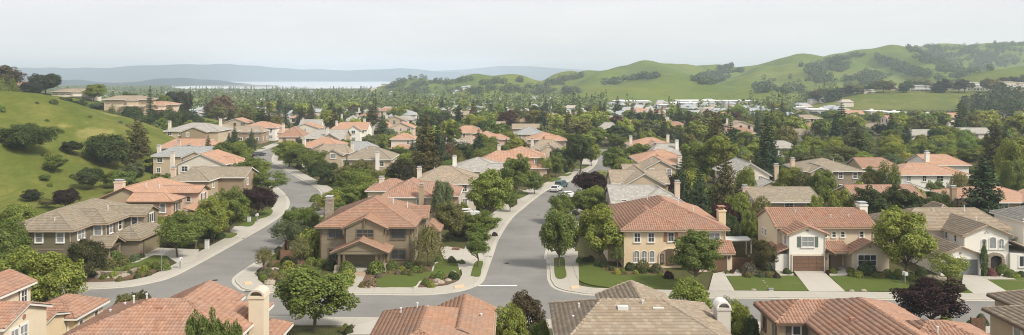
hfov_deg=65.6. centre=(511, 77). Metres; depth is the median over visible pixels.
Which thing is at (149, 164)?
leafy tree
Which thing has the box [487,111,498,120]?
wood tree
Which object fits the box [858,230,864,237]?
window
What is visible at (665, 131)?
wood conifer
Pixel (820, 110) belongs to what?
warehouse
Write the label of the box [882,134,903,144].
wood tree
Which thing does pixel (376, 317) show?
gutter
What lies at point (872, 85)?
ridge tree
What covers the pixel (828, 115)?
wood tree
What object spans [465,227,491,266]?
leafy tree
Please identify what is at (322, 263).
shrub
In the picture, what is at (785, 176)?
leafy tree
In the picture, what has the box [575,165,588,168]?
lawn
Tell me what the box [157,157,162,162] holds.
window
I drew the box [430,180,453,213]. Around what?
leafy tree
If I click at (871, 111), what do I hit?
warehouse
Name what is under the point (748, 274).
shrub
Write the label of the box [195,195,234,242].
leafy tree
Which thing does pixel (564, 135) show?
wood tree
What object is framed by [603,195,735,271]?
house
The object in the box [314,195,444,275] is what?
house
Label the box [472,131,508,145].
house
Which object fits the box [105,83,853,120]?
distant town
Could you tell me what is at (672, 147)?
house
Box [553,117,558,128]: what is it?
wood conifer
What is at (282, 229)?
leafy tree
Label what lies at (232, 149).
leafy tree
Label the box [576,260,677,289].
lawn
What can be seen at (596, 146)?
leafy tree
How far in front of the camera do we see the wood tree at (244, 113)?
392.22 m
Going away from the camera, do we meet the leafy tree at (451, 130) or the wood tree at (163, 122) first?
the leafy tree at (451, 130)
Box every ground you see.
[0,81,1023,334]
[83,260,169,281]
[254,255,317,280]
[362,262,434,283]
[418,273,458,286]
[601,267,666,277]
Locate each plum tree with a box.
[241,186,278,212]
[571,171,606,189]
[889,277,970,319]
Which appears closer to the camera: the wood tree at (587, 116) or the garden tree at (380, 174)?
the garden tree at (380, 174)
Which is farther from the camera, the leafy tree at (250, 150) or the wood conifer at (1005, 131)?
the wood conifer at (1005, 131)
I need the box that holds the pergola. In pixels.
[726,236,751,253]
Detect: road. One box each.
[32,144,320,301]
[103,295,994,323]
[394,149,623,301]
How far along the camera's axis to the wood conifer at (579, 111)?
428.38 m
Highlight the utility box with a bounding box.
[205,239,209,248]
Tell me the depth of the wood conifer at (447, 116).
377.00 m
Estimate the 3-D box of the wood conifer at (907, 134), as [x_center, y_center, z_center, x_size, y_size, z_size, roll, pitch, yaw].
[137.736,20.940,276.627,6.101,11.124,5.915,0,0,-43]
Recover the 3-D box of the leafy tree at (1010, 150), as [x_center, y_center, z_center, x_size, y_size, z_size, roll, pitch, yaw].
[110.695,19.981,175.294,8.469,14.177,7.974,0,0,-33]
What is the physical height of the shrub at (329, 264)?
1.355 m
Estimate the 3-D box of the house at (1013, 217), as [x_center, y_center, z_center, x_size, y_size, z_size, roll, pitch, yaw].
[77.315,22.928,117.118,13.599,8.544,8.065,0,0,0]
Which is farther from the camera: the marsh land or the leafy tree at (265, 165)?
the marsh land
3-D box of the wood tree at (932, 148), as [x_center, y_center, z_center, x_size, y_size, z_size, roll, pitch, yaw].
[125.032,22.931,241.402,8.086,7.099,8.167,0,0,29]
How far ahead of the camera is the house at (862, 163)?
203.09 m
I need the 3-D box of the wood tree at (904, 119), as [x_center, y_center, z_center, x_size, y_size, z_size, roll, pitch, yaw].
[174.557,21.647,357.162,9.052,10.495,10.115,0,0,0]
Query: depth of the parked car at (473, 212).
147.91 m
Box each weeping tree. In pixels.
[409,224,445,265]
[749,195,770,229]
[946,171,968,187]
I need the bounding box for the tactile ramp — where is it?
[453,284,464,288]
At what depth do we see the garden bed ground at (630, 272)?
105.22 m
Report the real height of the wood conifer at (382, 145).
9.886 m
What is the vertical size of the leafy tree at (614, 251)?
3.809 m
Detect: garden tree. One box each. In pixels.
[108,171,136,185]
[148,173,169,179]
[158,215,164,224]
[231,194,250,220]
[240,152,249,158]
[295,228,319,259]
[334,201,345,208]
[375,141,390,149]
[375,169,390,178]
[379,134,388,142]
[386,134,393,143]
[397,150,414,160]
[439,159,452,165]
[446,151,462,160]
[464,150,471,159]
[501,144,510,149]
[583,185,604,201]
[607,133,619,146]
[616,136,627,144]
[667,173,682,192]
[671,170,706,185]
[684,167,698,172]
[688,181,707,202]
[706,183,734,207]
[710,169,714,179]
[737,137,748,144]
[740,147,751,152]
[740,154,752,159]
[750,227,757,240]
[751,145,761,153]
[824,136,842,141]
[864,166,874,173]
[880,139,893,147]
[883,139,901,147]
[883,152,904,163]
[909,139,923,144]
[913,134,927,141]
[935,144,958,153]
[942,150,956,157]
[944,139,958,149]
[955,147,980,162]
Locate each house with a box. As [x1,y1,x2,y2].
[0,269,109,334]
[6,198,164,261]
[49,88,100,100]
[63,280,293,334]
[98,177,210,217]
[101,95,158,114]
[150,144,223,174]
[154,101,182,112]
[156,138,218,150]
[163,118,232,142]
[170,149,245,173]
[170,165,259,198]
[217,124,269,143]
[224,117,253,125]
[246,121,288,140]
[277,123,308,142]
[289,114,306,122]
[291,122,325,132]
[299,118,325,128]
[301,127,351,142]
[302,136,347,151]
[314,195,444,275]
[319,141,355,169]
[331,118,372,140]
[341,114,359,121]
[341,146,399,180]
[354,141,378,152]
[355,108,368,117]
[359,113,381,118]
[364,176,463,218]
[370,293,496,334]
[372,119,392,134]
[379,108,390,118]
[385,114,407,124]
[389,121,416,135]
[389,132,417,151]
[400,115,416,123]
[416,165,478,209]
[446,137,465,144]
[452,155,503,178]
[460,110,474,118]
[460,125,481,144]
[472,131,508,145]
[482,150,521,173]
[497,144,549,176]
[512,123,539,132]
[514,126,542,146]
[526,132,566,147]
[530,138,562,162]
[548,280,731,334]
[597,122,614,137]
[603,180,683,204]
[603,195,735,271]
[605,165,669,190]
[620,155,681,176]
[625,134,669,159]
[628,149,686,169]
[634,107,646,113]
[646,139,681,154]
[666,121,683,126]
[712,157,778,189]
[722,118,754,130]
[723,127,756,137]
[736,184,823,211]
[753,297,990,334]
[755,201,891,271]
[774,140,792,156]
[782,157,865,185]
[786,128,816,141]
[797,114,822,122]
[805,123,818,131]
[832,184,926,206]
[841,110,864,117]
[845,157,894,174]
[860,89,876,93]
[866,123,882,134]
[868,201,1023,275]
[872,150,971,188]
[880,115,888,125]
[888,180,929,195]
[904,129,929,139]
[909,85,931,90]
[930,185,1023,207]
[945,113,957,125]
[955,127,989,138]
[960,82,989,90]
[981,289,1023,334]
[989,206,1023,244]
[1001,81,1023,89]
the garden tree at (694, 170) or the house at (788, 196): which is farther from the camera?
the garden tree at (694, 170)
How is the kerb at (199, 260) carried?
on the ground at (20, 169)
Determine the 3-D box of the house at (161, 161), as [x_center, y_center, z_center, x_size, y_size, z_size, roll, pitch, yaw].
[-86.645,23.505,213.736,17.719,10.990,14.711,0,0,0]
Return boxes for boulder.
[264,279,275,284]
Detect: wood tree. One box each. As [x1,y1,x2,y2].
[151,117,173,129]
[206,103,228,119]
[234,108,252,119]
[269,116,287,127]
[292,103,309,114]
[314,109,338,127]
[321,105,334,111]
[344,101,360,109]
[344,110,355,118]
[348,104,361,112]
[350,118,360,121]
[362,134,380,143]
[384,128,398,144]
[390,105,406,115]
[401,104,412,110]
[421,105,436,116]
[425,125,436,136]
[435,132,445,140]
[436,110,455,124]
[439,119,461,135]
[442,142,455,158]
[456,99,470,110]
[478,109,490,114]
[482,118,506,133]
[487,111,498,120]
[493,103,503,108]
[504,131,517,136]
[507,137,523,147]
[513,107,526,118]
[523,109,549,123]
[537,123,551,133]
[548,113,565,128]
[549,103,566,115]
[550,128,565,134]
[557,132,568,141]
[566,119,593,134]
[572,113,598,134]
[574,116,592,128]
[581,132,596,143]
[586,127,609,143]
[590,106,605,112]
[590,111,610,119]
[609,114,626,124]
[616,117,634,130]
[621,110,629,118]
[639,130,655,137]
[640,110,653,119]
[641,119,659,129]
[654,120,672,134]
[665,107,684,120]
[669,129,679,140]
[677,125,684,133]
[681,119,708,138]
[682,110,694,119]
[682,133,697,144]
[682,140,706,149]
[693,112,716,126]
[696,130,711,140]
[703,109,713,116]
[714,112,734,128]
[730,110,742,120]
[733,107,749,117]
[736,130,755,139]
[740,114,756,124]
[747,138,764,151]
[759,110,772,118]
[760,111,786,131]
[761,124,775,132]
[770,102,787,107]
[782,115,809,129]
[790,144,813,155]
[792,152,813,161]
[795,110,808,114]
[810,118,831,139]
[822,110,843,121]
[822,153,846,163]
[837,115,865,130]
[837,133,854,144]
[847,136,874,151]
[854,151,872,156]
[856,133,876,147]
[874,110,884,116]
[877,143,906,158]
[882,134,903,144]
[884,122,903,129]
[890,111,910,124]
[893,114,911,126]
[895,126,905,130]
[899,152,913,162]
[907,110,920,116]
[909,113,938,127]
[910,141,937,153]
[911,117,936,129]
[930,126,951,134]
[930,135,947,141]
[931,111,951,126]
[939,134,957,142]
[948,128,957,133]
[951,129,975,138]
[954,135,979,148]
[963,112,985,126]
[975,145,989,153]
[978,109,1002,124]
[984,118,1005,130]
[1004,112,1023,134]
[1007,127,1019,137]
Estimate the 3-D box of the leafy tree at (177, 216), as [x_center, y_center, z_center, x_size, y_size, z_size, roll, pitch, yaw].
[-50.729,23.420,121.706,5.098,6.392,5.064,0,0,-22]
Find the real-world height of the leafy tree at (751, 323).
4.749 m
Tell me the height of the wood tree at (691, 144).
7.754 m
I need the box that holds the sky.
[0,0,1023,70]
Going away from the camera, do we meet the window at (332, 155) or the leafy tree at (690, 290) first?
the leafy tree at (690, 290)
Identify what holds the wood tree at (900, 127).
on the ground at (20, 169)
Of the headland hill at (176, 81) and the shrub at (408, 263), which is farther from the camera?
the headland hill at (176, 81)
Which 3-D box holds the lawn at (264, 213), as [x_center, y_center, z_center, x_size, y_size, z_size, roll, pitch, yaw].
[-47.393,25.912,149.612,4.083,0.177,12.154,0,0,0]
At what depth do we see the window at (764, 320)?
70.93 m
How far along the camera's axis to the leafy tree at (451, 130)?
253.91 m
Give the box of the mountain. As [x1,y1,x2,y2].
[13,64,602,81]
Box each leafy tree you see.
[0,77,22,91]
[0,203,38,224]
[0,217,33,267]
[0,245,38,277]
[20,189,44,200]
[22,250,87,301]
[37,198,54,207]
[39,174,50,180]
[43,154,68,172]
[51,188,81,205]
[59,141,82,153]
[66,238,109,281]
[73,167,105,189]
[81,84,106,101]
[101,170,128,187]
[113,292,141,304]
[122,160,144,183]
[131,289,151,299]
[139,155,153,171]
[153,220,197,256]
[156,95,173,101]
[164,209,188,241]
[165,91,188,106]
[178,212,213,248]
[180,92,192,110]
[184,308,207,334]
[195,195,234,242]
[198,307,229,334]
[203,95,238,120]
[211,185,250,232]
[212,141,244,155]
[228,318,242,334]
[231,140,253,158]
[232,157,268,182]
[242,105,260,120]
[244,157,271,171]
[252,170,290,189]
[254,246,274,265]
[267,218,308,249]
[270,140,301,166]
[273,263,360,331]
[280,206,313,232]
[284,144,309,168]
[289,234,313,263]
[297,207,321,230]
[298,150,328,167]
[304,160,337,182]
[318,190,342,210]
[331,163,354,176]
[332,184,360,204]
[333,168,374,188]
[350,173,377,199]
[352,158,377,175]
[385,158,415,180]
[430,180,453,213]
[434,199,469,241]
[444,122,462,145]
[454,141,472,159]
[456,212,472,238]
[461,113,486,126]
[464,209,502,232]
[465,168,513,212]
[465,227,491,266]
[474,133,499,145]
[495,301,531,334]
[496,109,516,124]
[497,154,531,196]
[504,187,519,211]
[510,289,548,332]
[523,170,546,193]
[529,319,549,334]
[537,156,551,170]
[538,207,579,266]
[546,152,566,176]
[547,192,574,215]
[567,133,595,170]
[571,187,604,213]
[574,202,625,262]
[587,143,601,165]
[597,170,606,175]
[601,146,627,168]
[610,244,624,267]
[612,157,633,168]
[622,143,650,158]
[630,118,643,132]
[668,229,723,281]
[668,276,712,310]
[679,143,711,173]
[703,132,739,166]
[709,202,741,223]
[723,295,735,315]
[724,191,752,222]
[726,212,740,235]
[729,299,750,334]
[734,166,757,189]
[740,209,757,247]
[743,315,759,334]
[749,238,778,272]
[772,166,800,185]
[773,125,798,142]
[778,150,789,156]
[793,168,808,185]
[799,135,826,149]
[806,169,838,202]
[806,194,823,206]
[826,188,854,206]
[828,139,843,147]
[861,171,884,183]
[871,205,938,271]
[878,160,901,183]
[882,129,902,138]
[924,179,944,197]
[927,251,970,283]
[930,189,955,206]
[993,136,1023,174]
[996,159,1023,190]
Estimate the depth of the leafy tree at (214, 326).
56.53 m
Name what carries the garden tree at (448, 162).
on the ground at (20, 169)
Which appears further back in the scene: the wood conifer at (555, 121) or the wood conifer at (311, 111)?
the wood conifer at (311, 111)
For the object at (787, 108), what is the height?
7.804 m
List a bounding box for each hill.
[20,78,251,84]
[365,42,1023,104]
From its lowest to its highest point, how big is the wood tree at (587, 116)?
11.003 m
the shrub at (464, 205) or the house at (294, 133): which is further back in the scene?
the house at (294, 133)
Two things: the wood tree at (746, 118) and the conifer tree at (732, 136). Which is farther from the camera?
the wood tree at (746, 118)
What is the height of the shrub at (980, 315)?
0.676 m
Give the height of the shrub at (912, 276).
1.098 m
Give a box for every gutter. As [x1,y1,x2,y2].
[81,145,289,288]
[232,149,601,294]
[279,316,986,324]
[544,246,994,300]
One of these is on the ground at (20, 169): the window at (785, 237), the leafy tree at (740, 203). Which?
the leafy tree at (740, 203)
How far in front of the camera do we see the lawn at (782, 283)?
99.66 m
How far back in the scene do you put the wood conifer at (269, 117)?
359.03 m
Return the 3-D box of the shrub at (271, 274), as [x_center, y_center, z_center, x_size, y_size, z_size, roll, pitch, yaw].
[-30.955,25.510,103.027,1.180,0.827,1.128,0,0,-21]
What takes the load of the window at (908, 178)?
in the house at (921, 170)
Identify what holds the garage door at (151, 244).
in the house at (124, 229)
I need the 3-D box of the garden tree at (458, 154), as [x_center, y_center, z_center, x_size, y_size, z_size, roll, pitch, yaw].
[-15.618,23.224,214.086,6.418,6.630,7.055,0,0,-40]
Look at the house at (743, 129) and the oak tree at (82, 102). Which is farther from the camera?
the oak tree at (82, 102)
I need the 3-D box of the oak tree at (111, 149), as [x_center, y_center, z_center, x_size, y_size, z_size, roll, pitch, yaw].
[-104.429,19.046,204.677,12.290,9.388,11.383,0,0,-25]
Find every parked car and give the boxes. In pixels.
[252,151,265,155]
[461,208,479,214]
[549,185,562,191]
[554,180,567,187]
[559,191,574,196]
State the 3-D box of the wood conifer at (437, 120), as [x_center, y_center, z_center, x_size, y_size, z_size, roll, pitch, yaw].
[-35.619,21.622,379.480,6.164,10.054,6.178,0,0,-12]
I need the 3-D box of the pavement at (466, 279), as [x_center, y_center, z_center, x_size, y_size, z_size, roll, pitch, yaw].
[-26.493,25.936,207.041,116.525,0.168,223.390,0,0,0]
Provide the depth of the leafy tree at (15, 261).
86.86 m
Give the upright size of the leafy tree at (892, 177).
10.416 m
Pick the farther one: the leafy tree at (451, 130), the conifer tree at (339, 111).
the conifer tree at (339, 111)
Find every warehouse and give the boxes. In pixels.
[612,100,651,106]
[656,103,676,107]
[664,101,707,104]
[672,99,720,106]
[721,99,754,105]
[791,106,807,109]
[803,107,828,114]
[863,109,883,115]
[882,110,906,113]
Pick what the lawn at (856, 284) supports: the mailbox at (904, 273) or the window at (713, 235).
the mailbox at (904, 273)
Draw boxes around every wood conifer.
[202,97,207,117]
[205,135,211,145]
[227,111,233,119]
[227,132,232,143]
[232,126,239,142]
[247,129,255,148]
[253,102,266,122]
[263,101,273,121]
[273,97,284,113]
[307,100,316,118]
[326,108,339,128]
[373,99,379,112]
[378,140,386,149]
[409,141,416,153]
[421,110,429,126]
[429,112,438,128]
[433,112,439,128]
[439,97,446,111]
[443,108,451,126]
[454,105,463,121]
[468,100,477,126]
[470,129,485,156]
[537,106,548,125]
[543,97,548,111]
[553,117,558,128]
[562,110,571,133]
[577,102,582,115]
[591,112,601,143]
[597,101,602,111]
[613,96,621,111]
[628,104,636,119]
[652,105,660,134]
[659,105,663,119]
[659,116,669,140]
[660,119,670,141]
[673,103,684,122]
[678,129,683,155]
[682,109,694,136]
[722,105,731,123]
[744,135,748,146]
[753,110,762,135]
[789,138,796,156]
[810,142,815,158]
[829,114,842,136]
[836,103,849,135]
[885,113,895,130]
[901,123,913,140]
[918,142,925,153]
[951,103,966,127]
[958,99,966,115]
[961,104,968,123]
[982,132,988,146]
[1001,129,1010,139]
[1005,107,1014,129]
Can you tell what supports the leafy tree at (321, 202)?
on the ground at (20, 169)
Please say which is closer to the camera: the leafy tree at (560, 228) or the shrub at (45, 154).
the leafy tree at (560, 228)
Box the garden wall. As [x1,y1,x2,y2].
[95,267,137,275]
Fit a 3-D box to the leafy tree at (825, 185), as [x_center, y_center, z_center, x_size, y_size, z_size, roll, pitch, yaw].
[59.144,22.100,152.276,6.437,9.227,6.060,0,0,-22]
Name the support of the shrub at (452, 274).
on the garden bed ground at (447, 282)
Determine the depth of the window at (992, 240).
106.87 m
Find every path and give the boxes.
[131,253,152,262]
[348,274,365,290]
[570,251,578,279]
[724,269,741,275]
[774,269,792,275]
[829,266,847,275]
[981,274,1013,278]
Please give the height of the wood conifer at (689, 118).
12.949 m
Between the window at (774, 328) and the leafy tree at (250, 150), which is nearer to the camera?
the window at (774, 328)
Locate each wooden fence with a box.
[280,238,290,260]
[281,248,319,259]
[732,257,750,269]
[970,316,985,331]
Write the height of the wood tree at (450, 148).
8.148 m
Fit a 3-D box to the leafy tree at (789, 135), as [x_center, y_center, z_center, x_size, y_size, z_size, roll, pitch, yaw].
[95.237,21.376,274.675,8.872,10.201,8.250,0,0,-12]
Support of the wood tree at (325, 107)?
on the ground at (20, 169)
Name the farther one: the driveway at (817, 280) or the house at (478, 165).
the house at (478, 165)
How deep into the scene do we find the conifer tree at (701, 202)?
141.47 m
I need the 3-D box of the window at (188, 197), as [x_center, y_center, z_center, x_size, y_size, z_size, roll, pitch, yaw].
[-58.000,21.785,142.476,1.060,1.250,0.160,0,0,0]
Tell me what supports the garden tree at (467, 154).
on the ground at (20, 169)
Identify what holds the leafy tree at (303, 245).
on the garden bed ground at (264, 267)
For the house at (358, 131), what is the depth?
320.47 m
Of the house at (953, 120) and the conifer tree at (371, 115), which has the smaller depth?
the conifer tree at (371, 115)
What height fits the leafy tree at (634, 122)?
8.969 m
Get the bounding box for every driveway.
[148,248,198,264]
[231,226,256,238]
[347,319,377,334]
[441,246,472,269]
[469,253,484,259]
[519,189,535,201]
[709,272,734,290]
[794,271,844,291]
[962,275,1005,293]
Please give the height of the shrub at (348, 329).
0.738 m
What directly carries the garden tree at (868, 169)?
on the ground at (20, 169)
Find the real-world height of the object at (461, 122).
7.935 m
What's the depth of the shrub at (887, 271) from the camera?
102.95 m
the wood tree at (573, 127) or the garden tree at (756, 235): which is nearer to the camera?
the garden tree at (756, 235)
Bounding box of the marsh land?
[192,85,279,85]
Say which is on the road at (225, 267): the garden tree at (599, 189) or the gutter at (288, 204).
the gutter at (288, 204)
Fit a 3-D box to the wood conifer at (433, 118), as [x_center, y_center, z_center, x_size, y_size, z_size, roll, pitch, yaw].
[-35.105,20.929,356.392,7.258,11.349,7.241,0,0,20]
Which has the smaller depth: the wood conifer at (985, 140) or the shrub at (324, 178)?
the shrub at (324, 178)
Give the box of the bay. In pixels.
[175,81,393,88]
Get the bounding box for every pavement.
[56,142,286,293]
[237,154,595,292]
[269,317,989,333]
[549,160,990,298]
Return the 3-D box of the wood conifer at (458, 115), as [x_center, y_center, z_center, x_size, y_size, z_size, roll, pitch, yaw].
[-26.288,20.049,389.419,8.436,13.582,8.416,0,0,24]
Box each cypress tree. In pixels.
[344,156,349,167]
[979,241,988,275]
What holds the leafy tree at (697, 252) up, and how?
on the ground at (20, 169)
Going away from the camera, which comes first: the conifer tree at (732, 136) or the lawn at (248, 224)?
the lawn at (248, 224)
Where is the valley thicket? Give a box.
[805,82,1023,119]
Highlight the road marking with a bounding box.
[479,285,516,285]
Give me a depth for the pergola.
115.50 m
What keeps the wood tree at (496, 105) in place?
on the ground at (20, 169)
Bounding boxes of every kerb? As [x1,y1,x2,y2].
[80,144,286,287]
[236,155,595,293]
[269,316,760,322]
[547,249,992,299]
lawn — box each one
[106,255,168,270]
[210,232,236,238]
[236,221,254,226]
[251,209,272,220]
[291,266,321,273]
[376,261,460,286]
[470,261,482,276]
[517,192,528,198]
[547,177,561,181]
[554,257,566,278]
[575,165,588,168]
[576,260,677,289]
[726,275,808,290]
[829,276,909,291]
[939,281,972,292]
[987,277,1023,290]
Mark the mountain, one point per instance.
(221, 72)
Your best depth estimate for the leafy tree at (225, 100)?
426.40 m
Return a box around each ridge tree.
[806,90,823,100]
[815,88,828,96]
[831,88,846,94]
[838,88,853,95]
[842,85,859,94]
[852,84,865,90]
[869,82,881,89]
[875,80,890,92]
[883,81,896,92]
[898,81,914,92]
[898,88,909,92]
[905,77,927,84]
[913,78,934,85]
[929,85,938,92]
[933,78,953,92]
[935,87,948,92]
[952,83,962,92]
[954,79,976,92]
[979,78,999,92]
[997,77,1010,81]
[1009,76,1021,81]
[1013,74,1023,81]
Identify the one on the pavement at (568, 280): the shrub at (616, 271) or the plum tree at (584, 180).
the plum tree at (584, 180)
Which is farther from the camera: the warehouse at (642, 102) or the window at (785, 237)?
the warehouse at (642, 102)
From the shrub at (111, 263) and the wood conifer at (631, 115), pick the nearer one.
the shrub at (111, 263)
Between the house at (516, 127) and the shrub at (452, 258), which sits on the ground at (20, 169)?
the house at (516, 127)
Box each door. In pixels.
[145,235,159,253]
[666,250,673,264]
[711,256,726,271]
[793,256,823,271]
[959,259,977,274]
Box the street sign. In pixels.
[158,249,164,271]
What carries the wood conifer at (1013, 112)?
on the ground at (20, 169)
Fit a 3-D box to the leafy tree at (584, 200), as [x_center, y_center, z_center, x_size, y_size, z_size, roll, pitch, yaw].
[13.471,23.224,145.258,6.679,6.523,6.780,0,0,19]
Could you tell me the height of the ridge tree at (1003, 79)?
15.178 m
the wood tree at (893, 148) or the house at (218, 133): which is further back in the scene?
the house at (218, 133)
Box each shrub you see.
[0,105,5,110]
[41,151,52,156]
[49,99,58,103]
[88,271,97,277]
[99,273,106,279]
[102,258,118,270]
[106,250,122,260]
[109,271,118,277]
[113,267,120,271]
[115,276,123,281]
[117,256,130,265]
[125,123,133,127]
[129,253,140,261]
[133,272,141,277]
[136,265,149,273]
[140,262,150,268]
[151,261,160,268]
[157,260,171,270]
[200,228,212,238]
[214,231,225,238]
[257,269,265,276]
[259,274,267,280]
[269,271,276,277]
[274,261,280,266]
[275,273,285,279]
[278,260,293,271]
[280,256,290,264]
[290,257,297,263]
[304,257,315,265]
[309,193,320,201]
[311,202,320,210]
[314,258,326,267]
[317,176,329,184]
[324,259,336,269]
[338,261,356,273]
[341,269,355,278]
[341,275,352,287]
[343,326,352,333]
[364,277,377,287]
[366,260,385,274]
[374,273,381,277]
[386,260,398,270]
[401,269,408,274]
[403,260,413,268]
[409,265,418,273]
[421,278,428,284]
[426,280,435,287]
[434,255,443,262]
[434,271,444,278]
[448,256,456,262]
[448,271,459,279]
[452,231,465,236]
[461,202,467,207]
[543,174,551,180]
[576,257,582,262]
[582,257,588,262]
[588,255,594,261]
[614,268,620,274]
[625,262,636,270]
[636,260,649,270]
[638,267,646,273]
[648,263,662,273]
[663,271,673,278]
[740,262,757,274]
[744,272,751,277]
[760,263,771,270]
[764,271,772,277]
[773,273,780,277]
[782,268,791,273]
[829,267,837,273]
[846,267,855,272]
[853,270,863,277]
[856,260,877,275]
[872,272,880,277]
[879,272,886,277]
[883,269,891,276]
[888,274,896,279]
[892,269,903,276]
[896,275,903,280]
[906,272,915,281]
[915,266,927,276]
[976,313,984,317]
[986,268,997,276]
[996,263,1008,273]
[1003,269,1016,277]
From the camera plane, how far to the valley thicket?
687.21 m
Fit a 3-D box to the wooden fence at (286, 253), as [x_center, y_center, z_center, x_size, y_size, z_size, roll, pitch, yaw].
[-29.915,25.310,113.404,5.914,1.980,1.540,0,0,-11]
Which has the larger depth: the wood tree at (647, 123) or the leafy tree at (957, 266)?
the wood tree at (647, 123)
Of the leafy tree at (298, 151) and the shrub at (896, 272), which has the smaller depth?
the shrub at (896, 272)
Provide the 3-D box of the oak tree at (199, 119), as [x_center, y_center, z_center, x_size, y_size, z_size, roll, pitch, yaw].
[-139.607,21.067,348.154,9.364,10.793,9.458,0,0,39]
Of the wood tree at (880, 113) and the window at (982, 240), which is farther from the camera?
the wood tree at (880, 113)
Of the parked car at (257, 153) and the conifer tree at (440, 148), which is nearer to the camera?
the conifer tree at (440, 148)
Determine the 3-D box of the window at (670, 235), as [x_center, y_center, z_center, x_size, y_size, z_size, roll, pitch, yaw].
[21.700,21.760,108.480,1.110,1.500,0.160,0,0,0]
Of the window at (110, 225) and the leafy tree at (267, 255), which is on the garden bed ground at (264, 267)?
the leafy tree at (267, 255)
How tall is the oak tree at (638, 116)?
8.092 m
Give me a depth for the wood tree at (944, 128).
311.09 m
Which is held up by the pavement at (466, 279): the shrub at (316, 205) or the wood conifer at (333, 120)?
the shrub at (316, 205)
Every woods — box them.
[41,78,982,112]
[383,40,1023,94]
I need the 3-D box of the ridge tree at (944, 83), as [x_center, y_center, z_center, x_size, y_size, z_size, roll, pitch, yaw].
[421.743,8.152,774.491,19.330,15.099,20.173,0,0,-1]
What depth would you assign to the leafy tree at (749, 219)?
120.42 m
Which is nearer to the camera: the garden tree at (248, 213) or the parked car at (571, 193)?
the garden tree at (248, 213)
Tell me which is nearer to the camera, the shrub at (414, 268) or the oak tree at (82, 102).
the shrub at (414, 268)
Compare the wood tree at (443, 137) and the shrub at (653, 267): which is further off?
the wood tree at (443, 137)
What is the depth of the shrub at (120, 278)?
100.87 m
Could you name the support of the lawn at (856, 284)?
on the ground at (20, 169)
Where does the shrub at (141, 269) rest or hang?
on the garden bed ground at (128, 277)
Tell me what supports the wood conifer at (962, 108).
on the ground at (20, 169)
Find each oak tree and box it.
[0,123,61,152]
[18,82,44,93]
[71,99,88,105]
[80,133,131,166]
[87,103,103,108]
[103,104,120,115]
[119,109,139,119]
[123,105,143,115]
[134,110,153,124]
[147,109,172,125]
[155,105,183,126]
[175,105,198,123]
[195,114,204,122]
[626,113,642,119]
[871,123,885,133]
[927,128,948,138]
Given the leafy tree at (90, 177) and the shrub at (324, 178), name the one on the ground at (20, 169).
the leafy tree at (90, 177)
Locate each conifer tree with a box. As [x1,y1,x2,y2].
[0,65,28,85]
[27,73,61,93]
[121,117,155,164]
[144,86,155,115]
[277,107,283,119]
[283,104,290,128]
[292,105,305,125]
[304,105,316,118]
[324,102,336,124]
[337,105,346,119]
[361,104,379,125]
[373,114,388,135]
[410,115,443,177]
[432,125,447,165]
[645,108,654,120]
[671,160,691,202]
[685,167,711,210]
[702,112,723,143]
[709,149,737,210]
[724,119,743,158]
[750,113,783,180]
[846,128,876,156]
[851,184,891,213]
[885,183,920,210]
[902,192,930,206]
[956,155,1009,216]
[973,121,1004,176]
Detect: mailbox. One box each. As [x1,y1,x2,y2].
[178,257,182,267]
[902,271,907,282]
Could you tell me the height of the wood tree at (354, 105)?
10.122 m
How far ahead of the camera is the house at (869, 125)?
363.68 m
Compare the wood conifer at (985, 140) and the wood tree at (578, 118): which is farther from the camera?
the wood tree at (578, 118)
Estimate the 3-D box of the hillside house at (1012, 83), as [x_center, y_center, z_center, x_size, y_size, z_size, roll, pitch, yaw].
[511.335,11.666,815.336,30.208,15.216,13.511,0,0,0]
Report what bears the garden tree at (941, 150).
on the ground at (20, 169)
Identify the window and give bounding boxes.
[9,325,18,334]
[19,320,28,334]
[20,288,27,300]
[34,232,43,243]
[55,232,64,243]
[77,228,85,240]
[78,317,83,324]
[93,225,102,234]
[93,309,98,316]
[108,223,113,234]
[118,220,121,230]
[131,217,137,224]
[149,211,153,221]
[156,167,160,172]
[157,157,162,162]
[159,203,165,212]
[175,201,178,210]
[181,165,187,171]
[185,195,190,202]
[327,229,343,238]
[327,248,342,259]
[330,153,335,158]
[356,229,373,237]
[379,161,383,166]
[390,229,405,239]
[390,248,405,259]
[461,185,467,191]
[633,232,640,242]
[633,250,639,262]
[641,250,646,262]
[647,232,654,242]
[648,250,655,262]
[666,168,671,174]
[667,232,674,242]
[708,232,720,239]
[761,314,766,332]
[772,324,776,334]
[783,235,786,245]
[784,203,793,206]
[792,326,801,334]
[800,235,814,247]
[831,230,836,237]
[838,172,843,178]
[840,230,845,237]
[852,172,857,178]
[857,254,877,266]
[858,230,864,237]
[906,176,911,181]
[922,176,926,181]
[936,176,943,181]
[980,239,987,249]
[988,237,996,249]
[998,239,1004,249]
[999,203,1008,207]
[1013,326,1022,334]
[1018,255,1023,267]
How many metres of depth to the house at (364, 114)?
443.79 m

